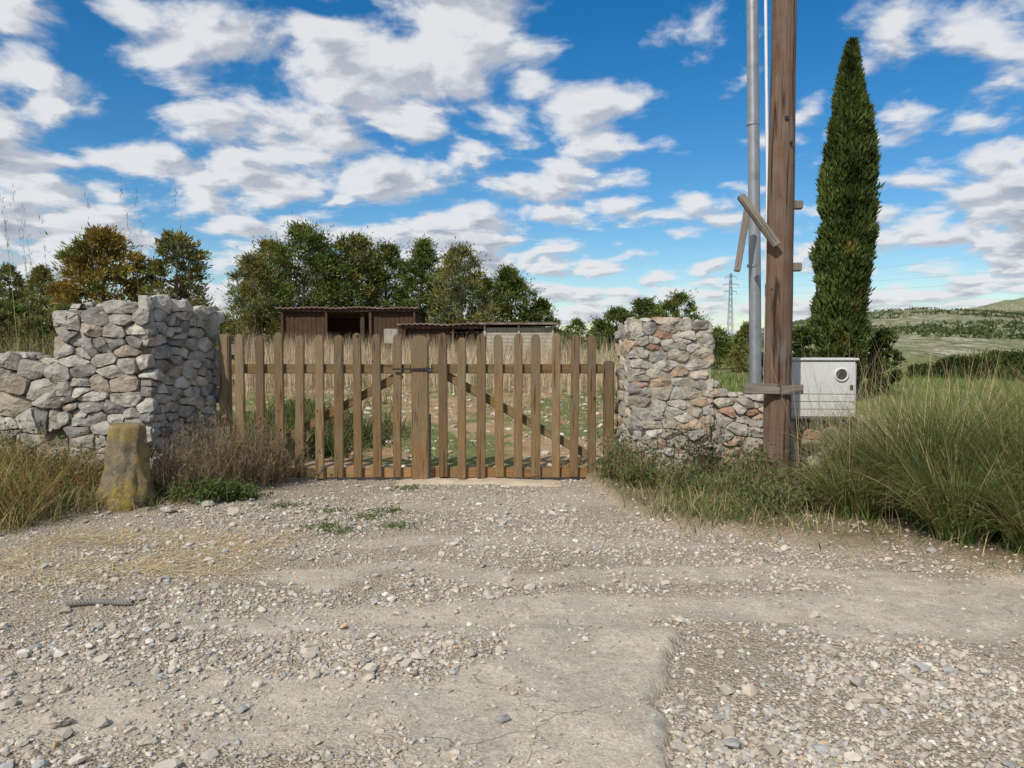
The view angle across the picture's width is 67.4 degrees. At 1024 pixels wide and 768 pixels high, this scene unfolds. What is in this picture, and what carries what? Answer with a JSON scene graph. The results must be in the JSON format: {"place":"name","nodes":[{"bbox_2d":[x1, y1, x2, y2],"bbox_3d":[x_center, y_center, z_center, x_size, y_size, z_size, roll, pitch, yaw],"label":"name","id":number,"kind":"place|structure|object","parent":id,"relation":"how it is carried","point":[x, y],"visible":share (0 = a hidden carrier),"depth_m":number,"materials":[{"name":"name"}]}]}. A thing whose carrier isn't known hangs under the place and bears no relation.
{"place":"outdoors","nodes":[
{"label":"outdoors","id":0,"kind":"place"},
{"bbox_2d":[217,379,616,466],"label":"field grass","id":1,"kind":"structure","parent":0,"point":[391,405],"depth_m":15.58,"materials":[{"name":"plant"}]},
{"bbox_2d":[0,307,1023,767],"bbox_3d":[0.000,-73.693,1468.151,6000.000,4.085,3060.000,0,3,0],"label":"ground","id":2,"kind":"structure","parent":0,"point":[604,671],"depth_m":4.47,"materials":[{"name":"gravel"}]},
{"bbox_2d":[0,261,28,302],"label":"pine tree","id":3,"kind":"object","parent":2,"relation":"on","point":[5,269],"visible":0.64,"depth_m":44.53,"materials":[{"name":"green plant"}]},
{"bbox_2d":[0,300,45,352],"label":"shrub","id":4,"kind":"object","parent":2,"relation":"on","point":[7,318],"visible":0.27,"depth_m":14.80,"materials":[{"name":"green plant"}]},
{"bbox_2d":[0,316,56,360],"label":"wall weeds","id":5,"kind":"object","parent":2,"relation":"on","point":[30,349],"depth_m":9.47,"materials":[{"name":"green plant"}]},
{"bbox_2d":[0,311,58,360],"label":"shrub","id":6,"kind":"object","parent":2,"relation":"on","point":[46,328],"visible":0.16,"depth_m":13.79,"materials":[{"name":"green plant"}]},
{"bbox_2d":[0,284,60,351],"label":"shrub","id":7,"kind":"object","parent":2,"relation":"on","point":[34,302],"visible":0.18,"depth_m":19.65,"materials":[{"name":"green plant"}]},
{"bbox_2d":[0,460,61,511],"bbox_3d":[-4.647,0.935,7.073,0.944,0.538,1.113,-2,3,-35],"label":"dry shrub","id":8,"kind":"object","parent":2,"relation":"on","point":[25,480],"visible":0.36,"depth_m":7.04,"materials":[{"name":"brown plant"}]},
{"bbox_2d":[0,351,68,470],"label":"stone wall","id":9,"kind":"structure","parent":2,"relation":"on","point":[27,385],"depth_m":8.30,"materials":[{"name":"stone"}]},
{"bbox_2d":[17,263,56,306],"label":"pine tree","id":10,"kind":"object","parent":2,"relation":"on","point":[40,272],"visible":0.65,"depth_m":43.38,"materials":[{"name":"green plant"}]},
{"bbox_2d":[0,408,86,471],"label":"dry shrub","id":11,"kind":"object","parent":2,"relation":"on","point":[9,431],"visible":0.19,"depth_m":7.95,"materials":[{"name":"brown plant"}]},
{"bbox_2d":[0,425,103,532],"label":"dry grass","id":12,"kind":"structure","parent":2,"relation":"on","point":[15,506],"depth_m":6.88,"materials":[{"name":"plant"}]},
{"bbox_2d":[31,296,74,344],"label":"shrub","id":13,"kind":"object","parent":2,"relation":"on","point":[64,306],"visible":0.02,"depth_m":21.73,"materials":[{"name":"green plant"}]},
{"bbox_2d":[12,432,104,501],"bbox_3d":[-4.381,0.807,7.768,1.178,0.733,1.188,-2,4,-38],"label":"dry shrub","id":14,"kind":"object","parent":2,"relation":"on","point":[81,471],"visible":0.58,"depth_m":7.66,"materials":[{"name":"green plant"}]},
{"bbox_2d":[48,715,72,725],"bbox_3d":[-1.889,1.415,3.216,0.084,0.062,0.079,2,3,30],"label":"rock","id":15,"kind":"object","parent":2,"relation":"on","point":[62,720],"visible":1,"depth_m":3.20,"materials":[{"name":"stone"}]},
{"bbox_2d":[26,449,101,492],"bbox_3d":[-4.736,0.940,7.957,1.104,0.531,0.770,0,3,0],"label":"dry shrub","id":16,"kind":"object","parent":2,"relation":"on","point":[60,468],"visible":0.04,"depth_m":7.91,"materials":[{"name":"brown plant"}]},
{"bbox_2d":[0,175,191,361],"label":"reed stalks","id":17,"kind":"object","parent":2,"relation":"on","point":[45,263],"visible":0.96,"depth_m":9.85,"materials":[{"name":"beige plant"}]},
{"bbox_2d":[40,222,175,310],"bbox_3d":[-13.559,-3.091,26.017,4.410,4.675,4.696,0,3,0],"label":"tree","id":18,"kind":"object","parent":2,"relation":"on","point":[84,272],"visible":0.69,"depth_m":25.14,"materials":[{"name":"green plant"}]},
{"bbox_2d":[94,422,156,510],"bbox_3d":[-3.795,0.803,7.543,0.521,0.840,0.565,1,2,0],"label":"stone bollard","id":19,"kind":"object","parent":2,"relation":"on","point":[127,467],"visible":0.95,"depth_m":7.39,"materials":[{"name":"stone"},{"name":"lichen"}]},
{"bbox_2d":[0,467,254,533],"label":"verge grass","id":20,"kind":"structure","parent":2,"relation":"on","point":[88,501],"depth_m":7.25,"materials":[{"name":"plant"}]},
{"bbox_2d":[52,294,223,481],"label":"stone gate pillar","id":21,"kind":"structure","parent":2,"relation":"on","point":[146,360],"depth_m":8.24,"materials":[{"name":"stone"}]},
{"bbox_2d":[137,734,162,747],"bbox_3d":[-1.446,1.426,3.066,0.083,0.051,0.065,0,3,0],"label":"rock","id":22,"kind":"object","parent":2,"relation":"on","point":[149,739],"visible":1,"depth_m":3.06,"materials":[{"name":"stone"}]},
{"bbox_2d":[0,519,333,602],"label":"straw","id":23,"kind":"object","parent":2,"relation":"on","point":[3,572],"visible":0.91,"depth_m":5.79,"materials":[{"name":"beige plant"}]},
{"bbox_2d":[129,228,214,307],"bbox_3d":[-11.434,-2.916,26.047,3.088,4.695,3.190,0,3,0],"label":"tree","id":24,"kind":"object","parent":2,"relation":"on","point":[170,241],"visible":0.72,"depth_m":25.75,"materials":[{"name":"green plant"}]},
{"bbox_2d":[101,403,266,485],"bbox_3d":[-3.479,0.667,8.162,1.524,0.959,1.512,0,3,0],"label":"dry shrub","id":25,"kind":"object","parent":2,"relation":"on","point":[191,450],"visible":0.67,"depth_m":8.21,"materials":[{"name":"brown plant"}]},
{"bbox_2d":[148,430,236,495],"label":"dry shrub","id":26,"kind":"object","parent":2,"relation":"on","point":[168,476],"visible":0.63,"depth_m":7.88,"materials":[{"name":"brown plant"}]},
{"bbox_2d":[155,470,253,502],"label":"low green plant","id":27,"kind":"object","parent":2,"relation":"on","point":[211,489],"visible":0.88,"depth_m":7.70,"materials":[{"name":"green plant"}]},
{"bbox_2d":[208,304,234,379],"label":"shrub","id":28,"kind":"object","parent":2,"relation":"on","point":[221,329],"visible":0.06,"depth_m":21.95,"materials":[{"name":"green plant"}]},
{"bbox_2d":[165,400,280,479],"bbox_3d":[-3.315,0.626,8.710,1.330,0.971,1.403,-1,3,-14],"label":"dry shrub","id":29,"kind":"object","parent":2,"relation":"on","point":[223,434],"visible":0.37,"depth_m":8.70,"materials":[{"name":"brown plant"}]},
{"bbox_2d":[218,334,232,445],"bbox_3d":[-3.420,0.272,9.185,0.120,1.740,0.120,0,3,0],"label":"gate post","id":30,"kind":"object","parent":2,"relation":"on","point":[225,368],"visible":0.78,"depth_m":9.12,"materials":[{"name":"brown wood"}]},
{"bbox_2d":[232,332,411,478],"bbox_3d":[-2.260,0.256,9.139,2.120,1.744,0.147,0,3,0],"label":"gate leaf","id":31,"kind":"object","parent":30,"relation":"attached to","point":[300,368],"visible":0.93,"depth_m":9.08,"materials":[{"name":"brown wood"}]},
{"bbox_2d":[218,478,273,502],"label":"plant","id":32,"kind":"object","parent":2,"relation":"on","point":[238,494],"visible":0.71,"depth_m":7.99,"materials":[{"name":"green plant"}]},
{"bbox_2d":[195,410,309,485],"bbox_3d":[-2.926,0.686,8.555,1.434,0.877,1.160,0,3,0],"label":"dry shrub","id":33,"kind":"object","parent":2,"relation":"on","point":[252,473],"visible":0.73,"depth_m":8.53,"materials":[{"name":"brown plant"}]},
{"bbox_2d":[209,246,300,344],"bbox_3d":[-12.486,-4.079,36.999,4.702,5.006,5.555,0,3,0],"label":"pine tree","id":34,"kind":"object","parent":2,"relation":"on","point":[260,269],"visible":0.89,"depth_m":36.40,"materials":[{"name":"green plant"}]},
{"bbox_2d":[202,404,320,483],"bbox_3d":[-2.833,0.649,8.850,1.458,0.977,1.378,0,3,0],"label":"dry shrub","id":35,"kind":"object","parent":2,"relation":"on","point":[276,477],"visible":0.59,"depth_m":8.79,"materials":[{"name":"brown plant"}]},
{"bbox_2d":[228,234,308,343],"bbox_3d":[-12.479,-4.784,39.830,4.756,5.887,5.816,0,3,0],"label":"pine tree","id":36,"kind":"object","parent":2,"relation":"on","point":[264,243],"visible":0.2,"depth_m":39.27,"materials":[{"name":"green plant"}]},
{"bbox_2d":[227,212,383,344],"bbox_3d":[-10.419,-4.975,38.764,7.007,7.474,7.140,2,3,29],"label":"pine tree","id":37,"kind":"object","parent":2,"relation":"on","point":[303,233],"visible":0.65,"depth_m":38.08,"materials":[{"name":"green plant"}]},
{"bbox_2d":[233,385,410,458],"bbox_3d":[-3.205,0.462,13.783,3.652,0.828,7.321,0,3,0],"label":"bramble growth","id":38,"kind":"object","parent":2,"relation":"on","point":[328,428],"visible":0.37,"depth_m":12.05,"materials":[{"name":"leafy foliage"},{"name":"woody stems"}]},
{"bbox_2d":[293,260,362,307],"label":"pine tree","id":39,"kind":"object","parent":2,"relation":"on","point":[314,285],"visible":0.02,"depth_m":44.38,"materials":[{"name":"green plant"}]},
{"bbox_2d":[292,226,395,307],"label":"pine tree","id":40,"kind":"object","parent":2,"relation":"on","point":[360,240],"visible":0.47,"depth_m":40.01,"materials":[{"name":"green plant"}]},
{"bbox_2d":[256,484,431,535],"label":"track weeds","id":41,"kind":"object","parent":2,"relation":"on","point":[361,514],"visible":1,"depth_m":7.13,"materials":[{"name":"green plant"}]},
{"bbox_2d":[275,306,428,356],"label":"shed","id":42,"kind":"structure","parent":2,"relation":"on","point":[313,322],"depth_m":32.40,"materials":[{"name":"brown wood"}]},
{"bbox_2d":[385,344,392,363],"bbox_3d":[-4.300,-0.997,27.485,0.450,0.900,0.350,0,3,0],"label":"tank stand","id":43,"kind":"object","parent":2,"relation":"on","point":[390,346],"visible":0.16,"depth_m":27.30,"materials":[{"name":"grey wood"}]},
{"bbox_2d":[384,329,398,343],"bbox_3d":[-4.300,-1.696,27.450,0.500,0.550,0.400,0,3,0],"label":"water tank","id":44,"kind":"object","parent":43,"relation":"on","point":[389,334],"visible":0.71,"depth_m":27.25,"materials":[{"name":"white plastic"}]},
{"bbox_2d":[355,237,433,323],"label":"pine tree","id":45,"kind":"object","parent":2,"relation":"on","point":[390,251],"visible":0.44,"depth_m":41.21,"materials":[{"name":"green plant"}]},
{"bbox_2d":[217,330,617,397],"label":"tall dry weeds","id":46,"kind":"object","parent":2,"relation":"on","point":[289,355],"visible":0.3,"depth_m":21.36,"materials":[{"name":"beige plant"}]},
{"bbox_2d":[386,234,455,323],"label":"pine tree","id":47,"kind":"object","parent":2,"relation":"on","point":[423,256],"visible":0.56,"depth_m":39.34,"materials":[{"name":"green plant"}]},
{"bbox_2d":[235,385,615,466],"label":"field stones","id":48,"kind":"object","parent":2,"relation":"on","point":[493,414],"visible":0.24,"depth_m":13.96,"materials":[{"name":"stone"}]},
{"bbox_2d":[397,322,520,355],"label":"shed","id":49,"kind":"structure","parent":2,"relation":"on","point":[432,330],"depth_m":29.41,"materials":[{"name":"brown wood"}]},
{"bbox_2d":[424,237,509,332],"bbox_3d":[-2.501,-4.024,35.519,4.883,5.714,5.943,0,3,0],"label":"pine tree","id":50,"kind":"object","parent":2,"relation":"on","point":[457,269],"visible":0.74,"depth_m":35.28,"materials":[{"name":"green plant"}]},
{"bbox_2d":[394,476,560,486],"bbox_3d":[-0.397,1.147,9.052,2.128,0.061,0.636,0,3,3],"label":"concrete threshold","id":51,"kind":"object","parent":2,"relation":"on","point":[431,480],"visible":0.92,"depth_m":8.96,"materials":[{"name":"concrete"}]},
{"bbox_2d":[455,277,515,322],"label":"pine tree","id":52,"kind":"object","parent":2,"relation":"on","point":[488,285],"visible":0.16,"depth_m":41.44,"materials":[{"name":"green plant"}]},
{"bbox_2d":[472,262,560,336],"bbox_3d":[-0.088,-3.531,37.848,5.058,4.956,4.348,0,3,0],"label":"pine tree","id":53,"kind":"object","parent":2,"relation":"on","point":[513,285],"visible":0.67,"depth_m":37.20,"materials":[{"name":"green plant"}]},
{"bbox_2d":[479,322,557,362],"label":"shed","id":54,"kind":"structure","parent":2,"relation":"on","point":[524,332],"depth_m":28.53,"materials":[{"name":"grey concrete"}]},
{"bbox_2d":[521,296,571,345],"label":"pine tree","id":55,"kind":"object","parent":2,"relation":"on","point":[539,309],"visible":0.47,"depth_m":37.61,"materials":[{"name":"green plant"}]},
{"bbox_2d":[561,316,592,346],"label":"pine tree","id":56,"kind":"object","parent":2,"relation":"on","point":[578,322],"visible":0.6,"depth_m":59.54,"materials":[{"name":"green plant"}]},
{"bbox_2d":[603,361,613,470],"bbox_3d":[1.160,0.430,9.233,0.120,1.420,0.120,0,3,0],"label":"gate post","id":57,"kind":"object","parent":2,"relation":"on","point":[608,394],"visible":0.81,"depth_m":9.17,"materials":[{"name":"brown wood"}]},
{"bbox_2d":[392,333,602,479],"bbox_3d":[-0.160,0.265,9.113,2.480,1.741,0.199,0,3,0],"label":"gate leaf","id":58,"kind":"object","parent":57,"relation":"attached to","point":[420,369],"visible":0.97,"depth_m":9.08,"materials":[{"name":"brown wood"}]},
{"bbox_2d":[584,305,637,352],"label":"pine tree","id":59,"kind":"object","parent":2,"relation":"on","point":[617,314],"visible":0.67,"depth_m":41.43,"materials":[{"name":"green plant"}]},
{"bbox_2d":[580,423,664,478],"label":"dry shrub","id":60,"kind":"object","parent":2,"relation":"on","point":[619,453],"visible":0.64,"depth_m":8.59,"materials":[{"name":"leafy foliage"},{"name":"dry twigs"}]},
{"bbox_2d":[600,296,667,342],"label":"pine tree","id":61,"kind":"object","parent":2,"relation":"on","point":[645,309],"visible":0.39,"depth_m":41.50,"materials":[{"name":"green plant"}]},
{"bbox_2d":[601,437,675,488],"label":"dry shrub","id":62,"kind":"object","parent":2,"relation":"on","point":[628,474],"visible":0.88,"depth_m":8.09,"materials":[{"name":"green plant"}]},
{"bbox_2d":[614,317,715,474],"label":"stone gate pillar","id":63,"kind":"structure","parent":2,"relation":"on","point":[665,364],"depth_m":8.73,"materials":[{"name":"stone"}]},
{"bbox_2d":[651,288,715,331],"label":"pine tree","id":64,"kind":"object","parent":2,"relation":"on","point":[677,299],"visible":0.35,"depth_m":42.49,"materials":[{"name":"green plant"}]},
{"bbox_2d":[642,454,731,495],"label":"dry shrub","id":65,"kind":"object","parent":2,"relation":"on","point":[694,472],"visible":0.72,"depth_m":7.71,"materials":[{"name":"green plant"}]},
{"bbox_2d":[645,405,777,478],"bbox_3d":[2.219,0.617,8.500,1.677,0.951,1.372,1,3,19],"label":"dry shrub","id":66,"kind":"object","parent":2,"relation":"on","point":[700,456],"visible":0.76,"depth_m":8.41,"materials":[{"name":"green plant"}]},
{"bbox_2d":[712,325,740,369],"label":"pine tree","id":67,"kind":"object","parent":2,"relation":"on","point":[721,346],"visible":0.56,"depth_m":47.47,"materials":[{"name":"green plant"}]},
{"bbox_2d":[723,273,738,339],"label":"electricity pylon","id":68,"kind":"object","parent":2,"relation":"on","point":[731,294],"visible":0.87,"depth_m":258.73,"materials":[{"name":"metal"}]},
{"bbox_2d":[689,454,785,500],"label":"dry shrub","id":69,"kind":"object","parent":2,"relation":"on","point":[738,479],"visible":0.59,"depth_m":7.42,"materials":[{"name":"green plant"}]},
{"bbox_2d":[722,320,763,371],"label":"pine tree","id":70,"kind":"object","parent":2,"relation":"on","point":[738,351],"visible":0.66,"depth_m":43.84,"materials":[{"name":"green plant"}]},
{"bbox_2d":[699,430,807,487],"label":"dry shrub","id":71,"kind":"object","parent":2,"relation":"on","point":[760,466],"visible":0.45,"depth_m":8.02,"materials":[{"name":"green plant"}]},
{"bbox_2d":[711,472,818,519],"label":"dry shrub","id":72,"kind":"object","parent":2,"relation":"on","point":[767,498],"visible":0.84,"depth_m":6.89,"materials":[{"name":"green plant"}]},
{"bbox_2d":[734,0,803,485],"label":"utility pole","id":73,"kind":"object","parent":2,"relation":"on","point":[777,228],"visible":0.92,"depth_m":8.03,"materials":[{"name":"brown wood"}]},
{"bbox_2d":[746,0,768,412],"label":"steel mast","id":74,"kind":"object","parent":73,"relation":"attached to","point":[754,231],"visible":0.81,"depth_m":8.70,"materials":[{"name":"metal"}]},
{"bbox_2d":[791,358,858,418],"bbox_3d":[3.498,0.045,8.748,0.770,0.687,0.300,0,3,4],"label":"electric meter box","id":75,"kind":"object","parent":73,"relation":"attached to","point":[820,369],"visible":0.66,"depth_m":8.62,"materials":[{"name":"white metal"}]},
{"bbox_2d":[791,362,854,416],"bbox_3d":[3.486,0.061,8.619,0.700,0.612,0.035,0,3,4],"label":"door","id":76,"kind":"structure","parent":75,"relation":"in","point":[820,369],"depth_m":8.62,"materials":[{"name":"white metal"}]},
{"bbox_2d":[568,349,1023,424],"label":"meadow grass","id":77,"kind":"structure","parent":2,"relation":"on","point":[730,377],"depth_m":27.13,"materials":[{"name":"plant"}]},
{"bbox_2d":[764,450,841,489],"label":"dry shrub","id":78,"kind":"object","parent":2,"relation":"on","point":[795,475],"visible":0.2,"depth_m":7.76,"materials":[{"name":"green plant"}]},
{"bbox_2d":[792,324,815,357],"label":"shrub","id":79,"kind":"object","parent":2,"relation":"on","point":[798,332],"visible":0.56,"depth_m":26.79,"materials":[{"name":"green plant"}]},
{"bbox_2d":[766,468,844,513],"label":"dry shrub","id":80,"kind":"object","parent":2,"relation":"on","point":[816,501],"visible":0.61,"depth_m":6.98,"materials":[{"name":"green plant"}]},
{"bbox_2d":[591,459,1023,573],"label":"verge grass","id":81,"kind":"structure","parent":2,"relation":"on","point":[699,495],"depth_m":6.77,"materials":[{"name":"plant"}]},
{"bbox_2d":[710,380,935,474],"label":"stone wall","id":82,"kind":"structure","parent":2,"relation":"on","point":[738,411],"depth_m":8.79,"materials":[{"name":"stone"}]},
{"bbox_2d":[817,643,839,657],"bbox_3d":[1.641,1.383,3.962,0.092,0.084,0.089,-1,3,-25],"label":"rock","id":83,"kind":"object","parent":2,"relation":"on","point":[828,650],"visible":0.89,"depth_m":3.94,"materials":[{"name":"stone"}]},
{"bbox_2d":[777,436,910,519],"bbox_3d":[3.064,0.815,6.845,1.490,0.767,1.497,0,3,0],"label":"grass tussock","id":84,"kind":"object","parent":2,"relation":"on","point":[852,501],"depth_m":6.66,"materials":[{"name":"plant"}]},
{"bbox_2d":[805,36,885,392],"bbox_3d":[9.443,-4.624,21.786,2.006,10.309,2.056,2,3,30],"label":"cypress tree","id":85,"kind":"object","parent":2,"relation":"on","point":[843,253],"visible":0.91,"depth_m":21.30,"materials":[{"name":"green plant"}]},
{"bbox_2d":[774,395,954,501],"bbox_3d":[3.509,0.622,7.492,2.003,1.090,2.063,0,3,0],"label":"grass tussock","id":86,"kind":"object","parent":2,"relation":"on","point":[832,443],"depth_m":7.58,"materials":[{"name":"plant"}]},
{"bbox_2d":[860,327,906,395],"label":"shrub","id":87,"kind":"object","parent":2,"relation":"on","point":[885,336],"visible":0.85,"depth_m":23.77,"materials":[{"name":"green plant"}]},
{"bbox_2d":[761,336,1023,523],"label":"seed stems","id":88,"kind":"object","parent":2,"relation":"on","point":[829,413],"visible":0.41,"depth_m":7.39,"materials":[{"name":"beige plant"}]},
{"bbox_2d":[774,366,1023,523],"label":"grass tussock","id":89,"kind":"object","parent":2,"relation":"on","point":[910,442],"depth_m":6.42,"materials":[{"name":"plant"}]},
{"bbox_2d":[904,360,939,377],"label":"shrub","id":90,"kind":"object","parent":2,"relation":"on","point":[917,368],"visible":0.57,"depth_m":35.72,"materials":[{"name":"green plant"}]},
{"bbox_2d":[824,360,1023,462],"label":"grass tussock","id":91,"kind":"object","parent":2,"relation":"on","point":[953,417],"depth_m":7.08,"materials":[{"name":"plant"}]},
{"bbox_2d":[833,429,1023,543],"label":"grass tussock","id":92,"kind":"object","parent":2,"relation":"on","point":[936,518],"depth_m":5.83,"materials":[{"name":"plant"}]},
{"bbox_2d":[877,370,1023,528],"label":"grass tussock","id":93,"kind":"object","parent":2,"relation":"on","point":[1002,442],"depth_m":6.11,"materials":[{"name":"plant"}]},
{"bbox_2d":[920,352,990,378],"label":"shrub","id":94,"kind":"object","parent":2,"relation":"on","point":[939,364],"visible":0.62,"depth_m":33.79,"materials":[{"name":"green plant"}]},
{"bbox_2d":[916,441,1023,554],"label":"grass tussock","id":95,"kind":"object","parent":2,"relation":"on","point":[1015,538],"depth_m":5.55,"materials":[{"name":"plant"}]},
{"bbox_2d":[921,354,1022,429],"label":"grass tussock","id":96,"kind":"object","parent":2,"relation":"on","point":[990,391],"depth_m":8.56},
{"bbox_2d":[937,358,1023,455],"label":"grass tussock","id":97,"kind":"object","parent":2,"relation":"on","point":[1004,402],"depth_m":6.98,"materials":[{"name":"plant"}]},
{"bbox_2d":[942,347,1023,380],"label":"shrub","id":98,"kind":"object","parent":2,"relation":"on","point":[978,358],"visible":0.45,"depth_m":32.66,"materials":[{"name":"green plant"}]},
{"bbox_2d":[942,355,1023,430],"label":"grass tussock","id":99,"kind":"object","parent":2,"relation":"on","point":[1005,391],"depth_m":7.81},
{"bbox_2d":[970,395,1023,520],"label":"grass tussock","id":100,"kind":"object","parent":2,"relation":"on","point":[1009,454],"depth_m":5.83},
{"bbox_2d":[987,349,1023,380],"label":"shrub","id":101,"kind":"object","parent":2,"relation":"on","point":[1020,358],"visible":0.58,"depth_m":31.91,"materials":[{"name":"green plant"}]},
{"bbox_2d":[0,471,1023,767],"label":"gravel","id":102,"kind":"structure","parent":0,"point":[786,747],"depth_m":3.95,"materials":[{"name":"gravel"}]},
{"bbox_2d":[65,598,134,606],"bbox_3d":[-2.531,1.345,4.731,0.399,0.044,0.064,0,3,-7],"label":"rope piece","id":103,"kind":"object","parent":102,"relation":"on","point":[114,602],"visible":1,"depth_m":4.72,"materials":[{"name":"fabric"}]},
{"bbox_2d":[0,0,1023,338],"label":"sky","id":104,"kind":"structure","parent":0,"point":[597,149],"materials":[{"name":"blue"}]},
{"bbox_2d":[718,309,1023,357],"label":"hill","id":105,"kind":"structure","parent":0,"point":[919,345],"depth_m":130.88,"materials":[{"name":"plant"}]},
{"bbox_2d":[726,306,1023,347],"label":"hill scrub","id":106,"kind":"object","parent":105,"relation":"on","point":[969,330],"visible":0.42,"depth_m":171.46,"materials":[{"name":"green plant"}]},
{"bbox_2d":[968,298,1023,311],"bbox_3d":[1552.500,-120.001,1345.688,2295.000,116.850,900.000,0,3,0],"label":"hill","id":107,"kind":"structure","parent":0,"point":[1015,305],"depth_m":1384.88,"materials":[{"name":"plant"}]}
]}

